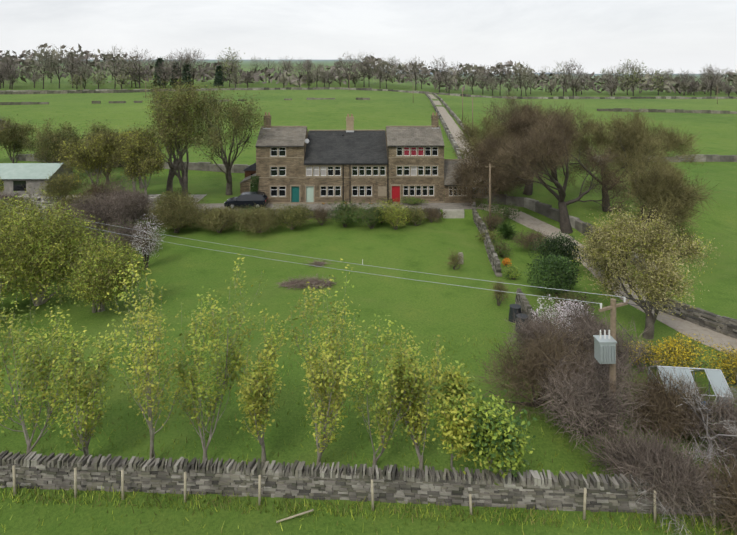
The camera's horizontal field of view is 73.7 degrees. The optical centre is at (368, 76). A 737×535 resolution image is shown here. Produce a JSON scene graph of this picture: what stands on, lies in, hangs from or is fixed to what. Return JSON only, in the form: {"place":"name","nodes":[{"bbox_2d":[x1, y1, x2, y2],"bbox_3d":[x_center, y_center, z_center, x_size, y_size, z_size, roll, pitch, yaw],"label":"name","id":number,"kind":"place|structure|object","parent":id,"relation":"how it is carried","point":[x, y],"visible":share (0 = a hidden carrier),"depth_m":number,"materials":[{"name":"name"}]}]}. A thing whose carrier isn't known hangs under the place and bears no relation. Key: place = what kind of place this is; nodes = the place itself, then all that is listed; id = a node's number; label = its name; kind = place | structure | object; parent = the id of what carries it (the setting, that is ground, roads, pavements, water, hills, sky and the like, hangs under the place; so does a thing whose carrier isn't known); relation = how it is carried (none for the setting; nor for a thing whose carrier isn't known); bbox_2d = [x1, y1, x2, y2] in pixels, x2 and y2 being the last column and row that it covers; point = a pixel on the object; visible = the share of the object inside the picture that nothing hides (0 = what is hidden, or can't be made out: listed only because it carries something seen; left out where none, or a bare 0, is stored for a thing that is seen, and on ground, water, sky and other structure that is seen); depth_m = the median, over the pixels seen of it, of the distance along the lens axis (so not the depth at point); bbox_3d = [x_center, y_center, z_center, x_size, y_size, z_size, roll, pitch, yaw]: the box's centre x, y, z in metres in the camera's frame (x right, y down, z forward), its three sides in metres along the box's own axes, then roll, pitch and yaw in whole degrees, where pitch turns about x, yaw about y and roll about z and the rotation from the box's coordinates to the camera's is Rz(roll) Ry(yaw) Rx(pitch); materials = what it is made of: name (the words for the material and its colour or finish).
{"place":"outdoors","nodes":[
{"label":"outdoors","id":0,"kind":"place"},
{"bbox_2d":[4,194,206,210],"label":"yard gravel","id":1,"kind":"structure","parent":0,"point":[196,196],"depth_m":62.88,"materials":[{"name":"grey gravel"}]},
{"bbox_2d":[196,203,476,209],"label":"forecourt paving","id":2,"kind":"structure","parent":0,"point":[437,205],"depth_m":58.65,"materials":[{"name":"grey stone"}]},
{"bbox_2d":[224,192,267,208],"bbox_3d":[-14.379,14.599,57.856,4.811,1.691,2.081,0,0,-1],"label":"dark suv","id":3,"kind":"object","parent":2,"relation":"on","point":[252,199],"visible":0.94,"depth_m":57.04,"materials":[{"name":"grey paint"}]},
{"bbox_2d":[0,59,736,534],"bbox_3d":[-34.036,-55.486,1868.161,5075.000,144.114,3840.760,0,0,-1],"label":"ground","id":4,"kind":"structure","parent":0,"point":[424,311],"depth_m":33.64,"materials":[{"name":"green plant"}]},
{"bbox_2d":[0,163,74,195],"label":"shed","id":5,"kind":"structure","parent":4,"relation":"on","point":[19,178],"depth_m":63.69,"materials":[{"name":"metal"}]},
{"bbox_2d":[1,193,177,209],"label":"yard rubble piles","id":6,"kind":"object","parent":4,"relation":"on","point":[46,201],"visible":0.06,"depth_m":60.33,"materials":[{"name":"stone"}]},
{"bbox_2d":[0,74,271,208],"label":"trees","id":7,"kind":"object","parent":4,"relation":"on","point":[138,153],"visible":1,"depth_m":59.64,"materials":[{"name":"green plant"}]},
{"bbox_2d":[39,208,442,219],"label":"retaining wall","id":8,"kind":"structure","parent":4,"relation":"on","point":[328,210],"depth_m":56.19,"materials":[{"name":"stone"}]},
{"bbox_2d":[0,249,538,484],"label":"tree row","id":9,"kind":"object","parent":4,"relation":"on","point":[497,442],"visible":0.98,"depth_m":18.45,"materials":[{"name":"green plant"}]},
{"bbox_2d":[275,256,339,290],"bbox_3d":[-4.736,15.679,39.950,5.099,1.241,7.414,0,0,-1],"label":"bare soil patch","id":10,"kind":"object","parent":4,"relation":"on","point":[292,284],"visible":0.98,"depth_m":37.89,"materials":[{"name":"brown soil"}]},
{"bbox_2d":[239,112,471,203],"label":"house","id":11,"kind":"structure","parent":4,"relation":"on","point":[297,165],"depth_m":59.85,"materials":[{"name":"stone"}]},
{"bbox_2d":[12,465,715,525],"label":"fence posts","id":12,"kind":"object","parent":4,"relation":"on","point":[259,492],"visible":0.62,"depth_m":17.07,"materials":[{"name":"grey wood"}]},
{"bbox_2d":[0,450,734,516],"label":"dry stone wall","id":13,"kind":"structure","parent":4,"relation":"on","point":[532,489],"depth_m":17.44,"materials":[{"name":"grey stone"}]},
{"bbox_2d":[0,169,736,534],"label":"bushes","id":14,"kind":"object","parent":4,"relation":"on","point":[560,361],"visible":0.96,"depth_m":25.67,"materials":[{"name":"green plant"}]},
{"bbox_2d":[0,43,736,96],"bbox_3d":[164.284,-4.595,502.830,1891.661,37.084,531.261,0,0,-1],"label":"treeline","id":15,"kind":"object","parent":4,"relation":"on","point":[176,71],"visible":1,"depth_m":315.20,"materials":[{"name":"brown plant"}]},
{"bbox_2d":[0,327,736,534],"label":"meadow grass tufts","id":16,"kind":"object","parent":4,"relation":"on","point":[329,509],"depth_m":17.10,"materials":[{"name":"green plant"}]},
{"bbox_2d":[0,87,736,289],"bbox_3d":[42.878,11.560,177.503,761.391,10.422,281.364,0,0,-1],"label":"field walls","id":17,"kind":"structure","parent":4,"relation":"on","point":[544,209],"depth_m":189.54,"materials":[{"name":"stone"}]},
{"bbox_2d":[12,205,736,457],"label":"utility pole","id":18,"kind":"object","parent":4,"relation":"on","point":[604,348],"visible":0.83,"depth_m":20.35,"materials":[{"name":"grey wood"}]},
{"bbox_2d":[80,75,717,125],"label":"poles","id":19,"kind":"object","parent":4,"relation":"on","point":[462,98],"visible":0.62,"depth_m":147.22,"materials":[{"name":"brown wood"}]},
{"bbox_2d":[362,252,528,330],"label":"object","id":20,"kind":"object","parent":4,"relation":"on","point":[515,307],"visible":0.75,"depth_m":31.12,"materials":[{"name":"grey plastic"}]},
{"bbox_2d":[442,209,463,217],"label":"stone slab","id":21,"kind":"structure","parent":4,"relation":"on","point":[455,213],"depth_m":56.41,"materials":[{"name":"stone"}]},
{"bbox_2d":[472,202,501,276],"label":"garden wall","id":22,"kind":"structure","parent":4,"relation":"on","point":[493,258],"depth_m":45.64,"materials":[{"name":"stone"}]},
{"bbox_2d":[485,164,494,228],"bbox_3d":[13.101,13.089,52.970,1.015,7.300,0.246,0,0,-1],"label":"utility pole","id":23,"kind":"object","parent":4,"relation":"on","point":[489,166],"depth_m":52.89,"materials":[{"name":"brown wood"}]},
{"bbox_2d":[515,288,539,323],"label":"garden wall","id":24,"kind":"structure","parent":4,"relation":"on","point":[521,300],"depth_m":31.86,"materials":[{"name":"stone"}]},
{"bbox_2d":[441,87,719,255],"bbox_3d":[25.949,9.156,60.860,38.568,16.120,32.792,0,0,-44],"label":"bare tree","id":25,"kind":"object","parent":4,"relation":"on","point":[544,141],"visible":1,"depth_m":54.07,"materials":[{"name":"brown plant"}]},
{"bbox_2d":[567,204,722,338],"bbox_3d":[16.333,11.470,30.302,7.324,7.824,8.949,0,0,-1],"label":"willow tree","id":26,"kind":"object","parent":4,"relation":"on","point":[604,251],"visible":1,"depth_m":29.08,"materials":[{"name":"green plant"}]},
{"bbox_2d":[644,293,736,338],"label":"track wall","id":27,"kind":"structure","parent":4,"relation":"on","point":[726,330],"depth_m":30.23,"materials":[{"name":"stone"}]},
{"bbox_2d":[648,366,733,429],"bbox_3d":[14.185,13.983,21.767,2.721,2.150,1.847,0,0,6],"label":"greenhouse frame","id":28,"kind":"object","parent":4,"relation":"on","point":[715,377],"visible":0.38,"depth_m":21.45,"materials":[{"name":"white metal"}]},
{"bbox_2d":[0,0,736,73],"label":"sky","id":29,"kind":"structure","parent":0,"point":[675,35],"materials":[{"name":"white"}]},
{"bbox_2d":[428,94,488,197],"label":"road","id":30,"kind":"structure","parent":0,"point":[451,124],"depth_m":134.20,"materials":[{"name":"grey asphalt"}]},
{"bbox_2d":[383,70,565,73],"bbox_3d":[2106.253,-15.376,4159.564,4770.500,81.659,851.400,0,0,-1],"label":"hill","id":31,"kind":"structure","parent":0,"point":[514,73],"depth_m":3843.08,"materials":[{"name":"green plant"}]},
{"bbox_2d":[476,203,736,357],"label":"lane","id":32,"kind":"structure","parent":0,"point":[683,327],"depth_m":31.72,"materials":[{"name":"grey asphalt"}]}
]}

